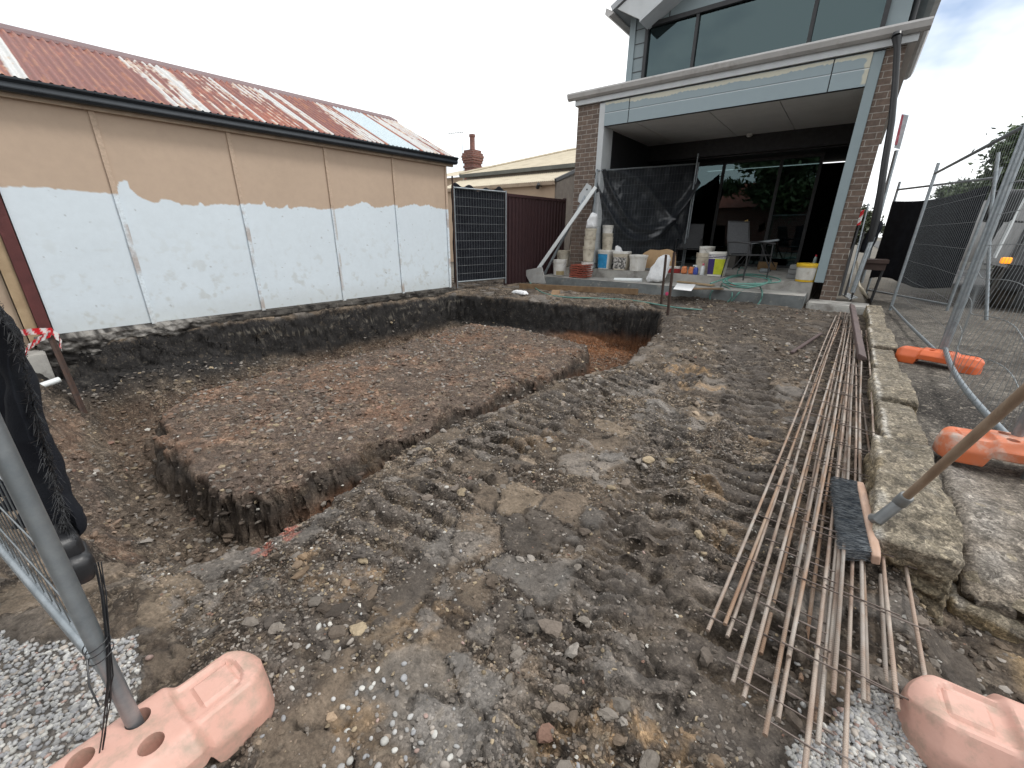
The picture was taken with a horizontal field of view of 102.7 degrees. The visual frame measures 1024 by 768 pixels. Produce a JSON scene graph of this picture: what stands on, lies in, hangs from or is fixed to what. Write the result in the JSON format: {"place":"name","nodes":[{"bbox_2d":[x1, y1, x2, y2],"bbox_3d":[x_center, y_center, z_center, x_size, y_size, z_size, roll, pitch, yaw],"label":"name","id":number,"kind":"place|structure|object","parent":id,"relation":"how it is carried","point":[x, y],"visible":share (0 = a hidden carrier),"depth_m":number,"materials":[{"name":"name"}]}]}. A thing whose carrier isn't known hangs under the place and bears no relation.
{"place":"outdoors","nodes":[
{"label":"outdoors","id":0,"kind":"place"},
{"bbox_2d":[0,630,233,767],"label":"gravel","id":1,"kind":"structure","parent":0,"point":[66,734],"depth_m":1.16,"materials":[{"name":"gravel"}]},
{"bbox_2d":[447,166,486,185],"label":"cottage","id":2,"kind":"structure","parent":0,"point":[455,180],"depth_m":31.10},
{"bbox_2d":[15,237,973,321],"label":"surrounding ground","id":3,"kind":"structure","parent":0,"point":[859,295],"depth_m":10.89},
{"bbox_2d":[0,23,458,366],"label":"shed","id":4,"kind":"structure","parent":3,"relation":"on","point":[142,197],"depth_m":5.42,"materials":[{"name":"paint"}]},
{"bbox_2d":[447,134,575,265],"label":"cottage","id":5,"kind":"structure","parent":3,"relation":"on","point":[550,175],"depth_m":16.31,"materials":[{"name":"beige paint"}]},
{"bbox_2d":[544,0,940,314],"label":"house","id":6,"kind":"structure","parent":3,"relation":"on","point":[766,110],"depth_m":8.48,"materials":[{"name":"brown brick"}]},
{"bbox_2d":[553,259,566,275],"bbox_3d":[1.202,-2.938,10.333,0.360,0.377,0.348,16,25,35],"label":"bucket","id":7,"kind":"object","parent":6,"relation":"on","point":[559,267],"visible":1,"depth_m":10.22,"materials":[{"name":"white plastic"}]},
{"bbox_2d":[557,250,569,265],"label":"bucket","id":8,"kind":"object","parent":6,"relation":"on","point":[563,254],"visible":0.68,"depth_m":10.56,"materials":[{"name":"beige plastic"}]},
{"bbox_2d":[544,183,591,273],"bbox_3d":[1.343,-3.740,10.019,1.090,2.094,0.109,8,22,19],"label":"shovel","id":9,"kind":"object","parent":6,"relation":"on","point":[585,191],"visible":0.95,"depth_m":9.72,"materials":[{"name":"grey paint"}]},
{"bbox_2d":[581,261,593,277],"bbox_3d":[1.823,-2.782,9.952,0.305,0.360,0.293,7,21,17],"label":"bucket","id":10,"kind":"object","parent":6,"relation":"on","point":[585,263],"visible":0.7,"depth_m":9.82,"materials":[{"name":"white plastic"}]},
{"bbox_2d":[583,246,594,261],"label":"bucket","id":11,"kind":"object","parent":10,"relation":"on","point":[588,254],"visible":0.91,"depth_m":9.72,"materials":[{"name":"beige plastic"}]},
{"bbox_2d":[584,237,595,246],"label":"bucket","id":12,"kind":"object","parent":11,"relation":"in","point":[589,241],"visible":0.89,"depth_m":9.62,"materials":[{"name":"beige plastic"}]},
{"bbox_2d":[585,228,596,236],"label":"bucket","id":13,"kind":"object","parent":12,"relation":"in","point":[590,232],"visible":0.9,"depth_m":9.54,"materials":[{"name":"beige plastic"}]},
{"bbox_2d":[586,213,597,227],"bbox_3d":[1.870,-3.795,9.548,0.260,0.377,0.234,16,25,35],"label":"sack","id":14,"kind":"object","parent":13,"relation":"in","point":[592,221],"visible":0.91,"depth_m":9.46,"materials":[{"name":"plastic"}]},
{"bbox_2d":[598,250,613,268],"bbox_3d":[2.280,-3.048,10.015,0.334,0.442,0.334,16,25,35],"label":"bucket","id":15,"kind":"object","parent":6,"relation":"on","point":[605,257],"visible":0.93,"depth_m":9.90,"materials":[{"name":"white plastic"}]},
{"bbox_2d":[602,237,612,249],"bbox_3d":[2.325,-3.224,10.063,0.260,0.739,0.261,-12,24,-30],"label":"bucket","id":16,"kind":"object","parent":15,"relation":"on","point":[607,242],"visible":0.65,"depth_m":9.90,"materials":[{"name":"beige plastic"}]},
{"bbox_2d":[613,251,631,269],"bbox_3d":[2.616,-2.946,9.787,0.373,0.416,0.372,16,25,35],"label":"bucket","id":17,"kind":"object","parent":6,"relation":"on","point":[621,260],"visible":0.98,"depth_m":9.66,"materials":[{"name":"beige plastic"}]},
{"bbox_2d":[614,278,642,281],"bbox_3d":[2.647,-2.375,9.354,0.652,0.119,0.090,15,25,33],"label":"plastic pipe","id":18,"kind":"object","parent":6,"relation":"on","point":[632,279],"visible":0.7,"depth_m":9.28,"materials":[{"name":"white plastic"}]},
{"bbox_2d":[629,254,647,270],"bbox_3d":[2.941,-2.827,9.555,0.348,0.358,0.350,-12,24,-31],"label":"bucket","id":19,"kind":"object","parent":6,"relation":"on","point":[638,262],"visible":1,"depth_m":9.44,"materials":[{"name":"white plastic"}]},
{"bbox_2d":[593,162,699,265],"bbox_3d":[3.285,-4.186,10.152,2.913,2.480,0.041,-7,22,-19],"label":"temporary fence","id":20,"kind":"object","parent":6,"relation":"on","point":[663,166],"visible":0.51,"depth_m":10.05,"materials":[{"name":"metal"}]},
{"bbox_2d":[592,165,700,261],"bbox_3d":[3.302,-4.244,10.172,2.936,2.376,0.302,-7,22,-19],"label":"black sheet","id":21,"kind":"object","parent":20,"relation":"hanging from","point":[675,221],"visible":0.74,"depth_m":10.26,"materials":[{"name":"plastic"}]},
{"bbox_2d":[529,267,780,309],"bbox_3d":[2.684,-1.857,8.036,4.908,0.705,3.166,3,21,6],"label":"garden hose","id":22,"kind":"object","parent":6,"relation":"on","point":[755,284],"visible":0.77,"depth_m":7.64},
{"bbox_2d":[646,254,670,281],"bbox_3d":[3.189,-2.519,8.938,0.459,0.596,0.278,16,25,35],"label":"sack","id":23,"kind":"object","parent":6,"relation":"on","point":[655,273],"visible":0.85,"depth_m":8.86,"materials":[{"name":"plastic"}]},
{"bbox_2d":[642,249,675,267],"bbox_3d":[3.429,-2.921,9.555,0.833,0.444,0.027,16,25,35],"label":"particle board","id":24,"kind":"object","parent":6,"relation":"on","point":[653,256],"visible":0.34,"depth_m":9.58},
{"bbox_2d":[674,224,704,262],"bbox_3d":[4.583,-3.579,10.598,0.602,1.072,0.691,11,23,26],"label":"patio chair","id":25,"kind":"object","parent":6,"relation":"on","point":[695,237],"visible":0.75,"depth_m":10.71,"materials":[{"name":"metal"}]},
{"bbox_2d":[681,153,698,265],"bbox_3d":[4.581,-4.429,10.564,0.041,2.670,0.041,6,21,14],"label":"steel tube","id":26,"kind":"object","parent":6,"relation":"on","point":[690,208],"visible":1,"depth_m":10.54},
{"bbox_2d":[696,252,708,273],"bbox_3d":[4.267,-2.677,9.072,0.394,0.436,0.392,8,22,19],"label":"bucket","id":27,"kind":"object","parent":6,"relation":"on","point":[701,258],"visible":0.45,"depth_m":8.94,"materials":[{"name":"beige plastic"}]},
{"bbox_2d":[699,246,714,252],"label":"bucket","id":28,"kind":"object","parent":27,"relation":"in","point":[705,249],"visible":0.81,"depth_m":8.85,"materials":[{"name":"white plastic"}]},
{"bbox_2d":[692,288,723,289],"bbox_3d":[3.712,-1.834,7.878,0.674,0.020,0.140,-1,20,-4],"label":"plank","id":29,"kind":"object","parent":6,"relation":"on","point":[708,289],"visible":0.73,"depth_m":7.82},
{"bbox_2d":[674,283,695,290],"bbox_3d":[3.334,-1.885,7.954,0.359,0.006,1.142,10,23,25],"label":"paper sheet","id":30,"kind":"object","parent":29,"relation":"on","point":[685,287],"visible":1,"depth_m":7.86,"materials":[{"name":"white paper"}]},
{"bbox_2d":[707,251,730,276],"bbox_3d":[4.302,-2.509,8.559,0.383,0.479,0.382,16,25,35],"label":"bucket","id":31,"kind":"object","parent":6,"relation":"on","point":[716,260],"visible":0.84,"depth_m":8.43,"materials":[{"name":"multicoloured plastic"}]},
{"bbox_2d":[727,256,738,267],"bbox_3d":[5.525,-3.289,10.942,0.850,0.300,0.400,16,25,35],"label":"bucket","id":32,"kind":"object","parent":6,"relation":"on","point":[732,261],"visible":0.14,"depth_m":10.61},
{"bbox_2d":[720,221,775,279],"bbox_3d":[4.593,-2.615,8.006,0.602,1.072,0.691,-6,21,-16],"label":"patio chair","id":33,"kind":"object","parent":6,"relation":"on","point":[738,237],"visible":0.99,"depth_m":8.14,"materials":[{"name":"metal"}]},
{"bbox_2d":[677,152,824,267],"bbox_3d":[5.801,-4.670,11.294,4.031,2.649,0.070,16,25,35],"label":"sliding door","id":34,"kind":"structure","parent":6,"relation":"in","point":[776,195],"depth_m":10.72,"materials":[{"name":"glass"}]},
{"bbox_2d":[732,239,779,270],"bbox_3d":[6.011,-3.175,10.044,0.934,0.735,0.524,16,25,35],"label":"work stand","id":35,"kind":"object","parent":6,"relation":"on","point":[762,246],"visible":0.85,"depth_m":9.97,"materials":[{"name":"metal"}]},
{"bbox_2d":[641,0,891,77],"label":"window","id":36,"kind":"structure","parent":6,"relation":"in","point":[726,29],"depth_m":7.96,"materials":[{"name":"glass"}]},
{"bbox_2d":[795,263,818,281],"bbox_3d":[5.541,-2.095,7.692,0.392,0.328,0.390,16,25,35],"label":"bucket","id":37,"kind":"object","parent":6,"relation":"on","point":[806,272],"visible":0.87,"depth_m":7.58,"materials":[{"name":"white plastic"}]},
{"bbox_2d":[838,225,859,295],"bbox_3d":[5.901,-2.167,7.169,0.044,1.200,0.392,15,25,33],"label":"leaning bar","id":38,"kind":"object","parent":6,"relation":"on","point":[849,260],"visible":0.89,"depth_m":7.16,"materials":[{"name":"metal"}]},
{"bbox_2d":[844,231,864,295],"bbox_3d":[5.984,-2.097,7.160,0.036,1.071,0.335,17,26,38],"label":"leaning bar","id":39,"kind":"object","parent":6,"relation":"on","point":[848,282],"visible":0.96,"depth_m":7.15,"materials":[{"name":"metal"}]},
{"bbox_2d":[849,203,868,286],"bbox_3d":[5.989,-2.388,7.083,0.024,1.362,0.278,10,23,24],"label":"leaning bar","id":40,"kind":"object","parent":6,"relation":"on","point":[859,242],"visible":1,"depth_m":7.06,"materials":[{"name":"metal"}]},
{"bbox_2d":[850,238,874,292],"bbox_3d":[5.868,-1.988,6.854,0.141,0.903,0.076,-2,21,-7],"label":"wooden plank","id":41,"kind":"object","parent":6,"relation":"on","point":[861,266],"visible":0.97,"depth_m":6.84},
{"bbox_2d":[859,221,882,252],"bbox_3d":[6.230,-2.553,7.127,0.253,0.518,0.162,16,25,35],"label":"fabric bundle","id":42,"kind":"object","parent":6,"relation":"hanging from","point":[865,242],"visible":0.48,"depth_m":7.11,"materials":[{"name":"black fabric"}]},
{"bbox_2d":[868,30,902,241],"bbox_3d":[5.761,-3.756,6.367,0.129,2.915,0.522,-13,24,-31],"label":"downpipe sleeve","id":43,"kind":"object","parent":6,"relation":"hanging from","point":[896,37],"visible":1,"depth_m":6.28,"materials":[{"name":"black plastic"}]},
{"bbox_2d":[817,203,884,282],"bbox_3d":[9.235,-3.780,11.186,1.170,2.137,1.521,-11,23,-28],"label":"shrub","id":44,"kind":"object","parent":3,"relation":"on","point":[866,228],"visible":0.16,"depth_m":10.73,"materials":[{"name":"plant"}]},
{"bbox_2d":[860,114,908,282],"bbox_3d":[9.588,-4.681,10.637,0.229,4.014,0.110,16,25,35],"label":"pole","id":45,"kind":"object","parent":3,"relation":"on","point":[901,129],"visible":0.77,"depth_m":10.24,"materials":[{"name":"metal"}]},
{"bbox_2d":[929,167,991,200],"bbox_3d":[17.480,-6.385,15.871,2.263,3.888,2.358,-5,21,-15],"label":"tree","id":46,"kind":"object","parent":3,"relation":"on","point":[951,188],"visible":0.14,"depth_m":15.73,"materials":[{"name":"green plant"}]},
{"bbox_2d":[959,116,1023,199],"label":"tree","id":47,"kind":"object","parent":3,"relation":"on","point":[1005,151],"visible":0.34,"depth_m":13.57,"materials":[{"name":"green plant"}]},
{"bbox_2d":[0,277,1023,767],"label":"ground","id":48,"kind":"structure","parent":0,"point":[608,325],"depth_m":1.96,"materials":[{"name":"soil"}]},
{"bbox_2d":[26,349,57,383],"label":"concrete slab","id":49,"kind":"structure","parent":48,"relation":"on","point":[38,360],"depth_m":4.45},
{"bbox_2d":[40,377,61,386],"bbox_3d":[-4.756,-0.014,4.220,0.060,0.075,0.157,7,21,17],"label":"pipe offcut","id":50,"kind":"object","parent":48,"relation":"on","point":[51,382],"visible":0.75,"depth_m":4.21,"materials":[{"name":"white paint"}]},
{"bbox_2d":[47,335,87,413],"bbox_3d":[-4.635,-0.006,4.304,0.499,0.978,0.057,16,25,35],"label":"star picket","id":51,"kind":"object","parent":48,"relation":"on","point":[66,374],"visible":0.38,"depth_m":4.29,"materials":[{"name":"metal"}]},
{"bbox_2d":[20,328,61,353],"bbox_3d":[-4.753,-0.413,4.081,0.101,0.304,0.440,-2,21,-7],"label":"barrier tape","id":52,"kind":"object","parent":51,"relation":"attached to","point":[47,332],"visible":0.84,"depth_m":4.14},
{"bbox_2d":[0,413,144,729],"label":"temporary fence","id":53,"kind":"object","parent":48,"relation":"on","point":[77,623],"visible":0.87,"depth_m":0.85,"materials":[{"name":"metal"}]},
{"bbox_2d":[0,303,96,584],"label":"shade cloth","id":54,"kind":"object","parent":53,"relation":"hanging from","point":[22,413],"visible":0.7,"depth_m":0.90,"materials":[{"name":"fabric"}]},
{"bbox_2d":[81,562,114,752],"bbox_3d":[-0.902,0.634,0.904,0.080,0.479,0.142,-2,21,-7],"label":"tie wire","id":55,"kind":"object","parent":53,"relation":"attached to","point":[108,658],"visible":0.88,"depth_m":0.89,"materials":[{"name":"black plastic"}]},
{"bbox_2d":[48,651,274,767],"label":"fence block","id":56,"kind":"object","parent":48,"relation":"on","point":[220,709],"depth_m":1.00,"materials":[{"name":"pink plastic"}]},
{"bbox_2d":[41,304,622,566],"bbox_3d":[-1.345,-0.157,5.508,4.747,0.729,6.654,16,25,35],"label":"pit rubble","id":57,"kind":"object","parent":48,"relation":"on","point":[227,537],"visible":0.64,"depth_m":4.13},
{"bbox_2d":[451,176,456,289],"bbox_3d":[-1.228,-3.155,8.737,0.031,2.300,0.036,16,25,35],"label":"star picket","id":58,"kind":"object","parent":48,"relation":"on","point":[454,232],"visible":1,"depth_m":8.69,"materials":[{"name":"metal"}]},
{"bbox_2d":[453,186,506,287],"bbox_3d":[-0.678,-3.268,9.226,1.464,2.060,0.040,-17,27,-39],"label":"temporary fence","id":59,"kind":"object","parent":48,"relation":"on","point":[496,224],"visible":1,"depth_m":9.27,"materials":[{"name":"metal"}]},
{"bbox_2d":[451,183,504,282],"bbox_3d":[-0.718,-3.363,9.194,1.483,2.020,0.052,-17,27,-39],"label":"plastic sheet","id":60,"kind":"object","parent":59,"relation":"hanging from","point":[484,222],"visible":1,"depth_m":9.19,"materials":[{"name":"black plastic"}]},
{"bbox_2d":[145,514,898,767],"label":"stray gravel","id":61,"kind":"structure","parent":48,"relation":"on","point":[384,740],"depth_m":1.12,"materials":[{"name":"gravel"}]},
{"bbox_2d":[504,193,566,284],"bbox_3d":[0.621,-3.658,10.577,2.249,2.190,0.079,-19,28,-41],"label":"metal fence","id":62,"kind":"object","parent":48,"relation":"on","point":[535,226],"visible":0.65,"depth_m":10.39,"materials":[{"name":"metal"}]},
{"bbox_2d":[526,267,545,283],"bbox_3d":[0.586,-2.770,10.459,0.705,0.448,0.030,16,25,35],"label":"stone offcut","id":63,"kind":"object","parent":48,"relation":"on","point":[535,275],"visible":0.86,"depth_m":10.42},
{"bbox_2d":[187,333,929,767],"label":"soil clods","id":64,"kind":"object","parent":48,"relation":"on","point":[649,757],"visible":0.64,"depth_m":1.41,"materials":[{"name":"soil"}]},
{"bbox_2d":[537,186,596,267],"bbox_3d":[1.200,-3.612,10.015,1.603,2.191,0.046,9,22,21],"label":"aluminium screed","id":65,"kind":"object","parent":48,"relation":"on","point":[573,218],"visible":0.77,"depth_m":9.86,"materials":[{"name":"white paint"}]},
{"bbox_2d":[519,283,637,294],"bbox_3d":[1.397,-2.098,9.027,2.684,0.160,0.050,10,22,23],"label":"timber plank","id":66,"kind":"object","parent":48,"relation":"on","point":[630,291],"visible":0.89,"depth_m":8.94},
{"bbox_2d":[660,255,666,304],"bbox_3d":[2.763,-1.770,7.512,0.077,1.148,0.046,16,25,35],"label":"star picket","id":67,"kind":"object","parent":48,"relation":"on","point":[663,279],"visible":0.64,"depth_m":7.46,"materials":[{"name":"metal"}]},
{"bbox_2d":[666,252,675,315],"bbox_3d":[2.541,-1.462,6.596,0.079,1.260,0.046,16,25,35],"label":"star picket","id":68,"kind":"object","parent":48,"relation":"on","point":[671,283],"visible":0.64,"depth_m":6.54,"materials":[{"name":"metal"}]},
{"bbox_2d":[561,296,865,445],"bbox_3d":[2.947,-0.273,5.549,2.623,0.972,6.039,16,25,35],"label":"rubble","id":69,"kind":"object","parent":48,"relation":"on","point":[723,364],"visible":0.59,"depth_m":4.70,"materials":[{"name":"stone"}]},
{"bbox_2d":[705,315,838,638],"bbox_3d":[2.863,-0.128,3.845,0.100,0.047,6.961,16,26,36],"label":"rebar","id":70,"kind":"object","parent":48,"relation":"on","point":[736,609],"visible":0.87,"depth_m":1.75,"materials":[{"name":"brown metal"}]},
{"bbox_2d":[718,320,852,681],"bbox_3d":[2.824,-0.042,3.588,0.269,0.053,6.490,17,26,37],"label":"rebar","id":71,"kind":"object","parent":48,"relation":"on","point":[728,616],"visible":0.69,"depth_m":1.74,"materials":[{"name":"brown metal"}]},
{"bbox_2d":[727,312,849,722],"bbox_3d":[2.996,-0.125,3.776,0.250,0.057,7.331,16,25,36],"label":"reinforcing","id":72,"kind":"object","parent":48,"relation":"on","point":[744,641],"visible":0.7,"depth_m":1.64,"materials":[{"name":"brown metal"}]},
{"bbox_2d":[758,312,851,767],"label":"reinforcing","id":73,"kind":"object","parent":72,"relation":"on","point":[806,742],"visible":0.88,"depth_m":1.33,"materials":[{"name":"brown metal"}]},
{"bbox_2d":[737,314,858,745],"bbox_3d":[2.925,-0.083,3.614,0.220,0.050,7.066,16,26,36],"label":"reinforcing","id":74,"kind":"object","parent":48,"relation":"on","point":[778,715],"visible":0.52,"depth_m":1.36,"materials":[{"name":"brown metal"}]},
{"bbox_2d":[782,323,857,695],"bbox_3d":[2.705,0.003,3.299,0.150,0.053,5.995,16,26,36],"label":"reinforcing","id":75,"kind":"object","parent":74,"relation":"on","point":[834,667],"visible":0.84,"depth_m":1.49,"materials":[{"name":"brown metal"}]},
{"bbox_2d":[790,333,822,353],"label":"steel flat","id":76,"kind":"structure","parent":48,"relation":"on","point":[793,351],"depth_m":4.84,"materials":[{"name":"brown metal"}]},
{"bbox_2d":[800,318,860,767],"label":"rebar","id":77,"kind":"object","parent":48,"relation":"on","point":[846,721],"visible":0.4,"depth_m":1.24,"materials":[{"name":"brown metal"}]},
{"bbox_2d":[856,261,868,298],"bbox_3d":[6.277,-1.809,7.242,1.102,0.721,0.214,-13,24,-33],"label":"bent batten","id":78,"kind":"object","parent":48,"relation":"on","point":[863,292],"visible":0.86,"depth_m":6.96,"materials":[{"name":"brown wood"}]},
{"bbox_2d":[818,330,908,711],"bbox_3d":[2.688,0.084,3.135,0.200,0.050,5.602,16,26,36],"label":"rebar","id":79,"kind":"object","parent":48,"relation":"on","point":[864,678],"visible":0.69,"depth_m":1.36,"materials":[{"name":"brown metal"}]},
{"bbox_2d":[849,303,866,360],"bbox_3d":[4.297,-0.733,5.113,0.070,0.137,3.192,15,25,34],"label":"metal flashing","id":80,"kind":"object","parent":79,"relation":"on","point":[859,347],"visible":1,"depth_m":4.61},
{"bbox_2d":[850,258,889,302],"bbox_3d":[6.525,-1.898,7.493,0.376,0.741,0.450,16,25,35],"label":"bench","id":81,"kind":"object","parent":48,"relation":"on","point":[875,264],"visible":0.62,"depth_m":7.27,"materials":[{"name":"brown wood"}]},
{"bbox_2d":[858,360,888,681],"bbox_3d":[2.369,0.301,2.744,0.029,0.024,4.208,15,25,35],"label":"steel bar","id":82,"kind":"object","parent":48,"relation":"on","point":[883,636],"visible":0.41,"depth_m":1.38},
{"bbox_2d":[862,305,884,322],"bbox_3d":[5.603,-1.008,6.363,0.248,0.319,1.064,16,25,35],"label":"edging stone","id":83,"kind":"object","parent":48,"relation":"on","point":[873,310],"visible":0.38,"depth_m":6.28,"materials":[{"name":"stone"}]},
{"bbox_2d":[866,315,887,330],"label":"edging stone","id":84,"kind":"object","parent":48,"relation":"on","point":[878,321],"visible":0.32,"depth_m":5.52,"materials":[{"name":"stone"}]},
{"bbox_2d":[864,326,897,359],"bbox_3d":[4.185,-0.400,4.680,0.252,0.343,1.198,16,25,35],"label":"edging stone","id":85,"kind":"object","parent":48,"relation":"on","point":[880,338],"visible":0.52,"depth_m":4.53,"materials":[{"name":"stone"}]},
{"bbox_2d":[867,348,900,371],"bbox_3d":[3.494,-0.097,3.884,0.210,0.294,0.991,16,25,35],"label":"edging stone","id":86,"kind":"object","parent":48,"relation":"on","point":[883,359],"visible":0.4,"depth_m":3.85,"materials":[{"name":"stone"}]},
{"bbox_2d":[855,342,929,704],"bbox_3d":[2.589,0.178,2.974,0.190,0.056,5.109,16,25,35],"label":"rebar","id":87,"kind":"object","parent":48,"relation":"on","point":[917,636],"visible":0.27,"depth_m":1.34,"materials":[{"name":"brown metal"}]},
{"bbox_2d":[867,368,918,417],"bbox_3d":[2.929,0.150,3.204,0.272,0.363,0.855,16,25,35],"label":"edging stone","id":88,"kind":"object","parent":48,"relation":"on","point":[890,386],"visible":0.52,"depth_m":3.06,"materials":[{"name":"stone"}]},
{"bbox_2d":[862,435,964,625],"bbox_3d":[1.803,0.642,1.923,0.303,0.501,1.038,16,25,35],"label":"edging stone","id":89,"kind":"object","parent":48,"relation":"on","point":[923,532],"visible":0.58,"depth_m":1.60,"materials":[{"name":"stone"}]},
{"bbox_2d":[829,383,1023,564],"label":"broom","id":90,"kind":"object","parent":48,"relation":"on","point":[855,518],"visible":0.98,"depth_m":1.58,"materials":[{"name":"plastic"}]},
{"bbox_2d":[889,124,1023,348],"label":"temporary fence","id":91,"kind":"object","parent":48,"relation":"on","point":[977,249],"visible":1,"depth_m":4.46,"materials":[{"name":"metal"}]},
{"bbox_2d":[892,567,1023,702],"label":"bank rubble","id":92,"kind":"object","parent":48,"relation":"on","point":[972,654],"visible":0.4,"depth_m":1.45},
{"bbox_2d":[897,675,1023,767],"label":"fence block","id":93,"kind":"object","parent":48,"relation":"on","point":[946,723],"depth_m":1.01,"materials":[{"name":"pink plastic"}]},
{"bbox_3d":[2.479,0.993,1.877,1.235,0.420,1.386,16,25,35],"label":"earth bank","id":94,"kind":"object","parent":48,"relation":"on","visible":0},
{"bbox_2d":[865,400,927,445],"bbox_3d":[2.404,0.378,2.597,0.256,0.336,0.901,16,25,35],"label":"edging stone","id":95,"kind":"object","parent":94,"relation":"on","point":[897,421],"visible":0.34,"depth_m":2.56,"materials":[{"name":"stone"}]},
{"bbox_2d":[929,432,1023,624],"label":"rock slab","id":96,"kind":"object","parent":94,"relation":"on","point":[988,501],"visible":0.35,"depth_m":1.74,"materials":[{"name":"stone"}]},
{"bbox_2d":[932,426,1023,466],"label":"fence block","id":97,"kind":"object","parent":96,"relation":"on","point":[996,445],"depth_m":2.12,"materials":[{"name":"orange plastic"}]},
{"bbox_2d":[946,582,1023,643],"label":"sandstone lump","id":98,"kind":"object","parent":94,"relation":"on","point":[994,623],"visible":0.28,"depth_m":1.54,"materials":[{"name":"stone"}]},
{"bbox_2d":[0,0,1023,236],"label":"sky","id":99,"kind":"structure","parent":0,"point":[502,73],"materials":[{"name":"white"}]},
{"bbox_2d":[786,264,796,278],"bbox_3d":[5.781,-2.231,8.153,0.488,0.266,0.300,16,25,35],"label":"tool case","id":100,"kind":"object","parent":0,"point":[791,274],"visible":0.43,"depth_m":8.14,"materials":[{"name":"grey plastic"}]},
{"bbox_2d":[785,685,926,767],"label":"gravel","id":101,"kind":"structure","parent":0,"point":[880,721],"depth_m":1.06,"materials":[{"name":"gravel"}]},
{"bbox_2d":[868,288,1023,493],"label":"path","id":102,"kind":"structure","parent":0,"point":[942,403],"depth_m":4.14,"materials":[{"name":"concrete"}]},
{"bbox_2d":[865,167,1002,310],"bbox_3d":[7.275,-2.502,7.282,0.041,2.170,1.917,2,20,5],"label":"temporary fence","id":103,"kind":"object","parent":102,"relation":"on","point":[968,251],"visible":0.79,"depth_m":6.66,"materials":[{"name":"metal"}]},
{"bbox_2d":[869,185,989,288],"bbox_3d":[7.242,-2.554,7.276,0.040,1.590,1.820,2,20,5],"label":"shade cloth","id":104,"kind":"object","parent":103,"relation":"hanging from","point":[899,229],"visible":0.83,"depth_m":7.09,"materials":[{"name":"fabric"}]},
{"bbox_2d":[895,346,984,374],"bbox_3d":[4.039,-0.242,3.887,0.253,0.152,0.600,-14,25,-34],"label":"fence block","id":105,"kind":"object","parent":102,"relation":"on","point":[909,354],"depth_m":3.82,"materials":[{"name":"orange plastic"}]},
{"bbox_2d":[940,137,1023,436],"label":"temporary fence","id":106,"kind":"object","parent":105,"relation":"on","point":[984,411],"visible":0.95,"depth_m":3.20,"materials":[{"name":"metal"}]},
{"bbox_2d":[984,152,1000,319],"bbox_3d":[6.893,-2.080,5.878,0.079,2.262,0.559,-14,25,-35],"label":"fence prop","id":107,"kind":"object","parent":102,"relation":"on","point":[995,172],"visible":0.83,"depth_m":5.91,"materials":[{"name":"metal"}]},
{"bbox_2d":[874,241,1023,310],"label":"road","id":108,"kind":"structure","parent":0,"point":[877,243],"depth_m":10.97,"materials":[{"name":"asphalt"}]},
{"bbox_2d":[962,180,1023,307],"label":"truck","id":109,"kind":"object","parent":108,"relation":"on","point":[998,299],"visible":0.59,"depth_m":6.83,"materials":[{"name":"paint"}]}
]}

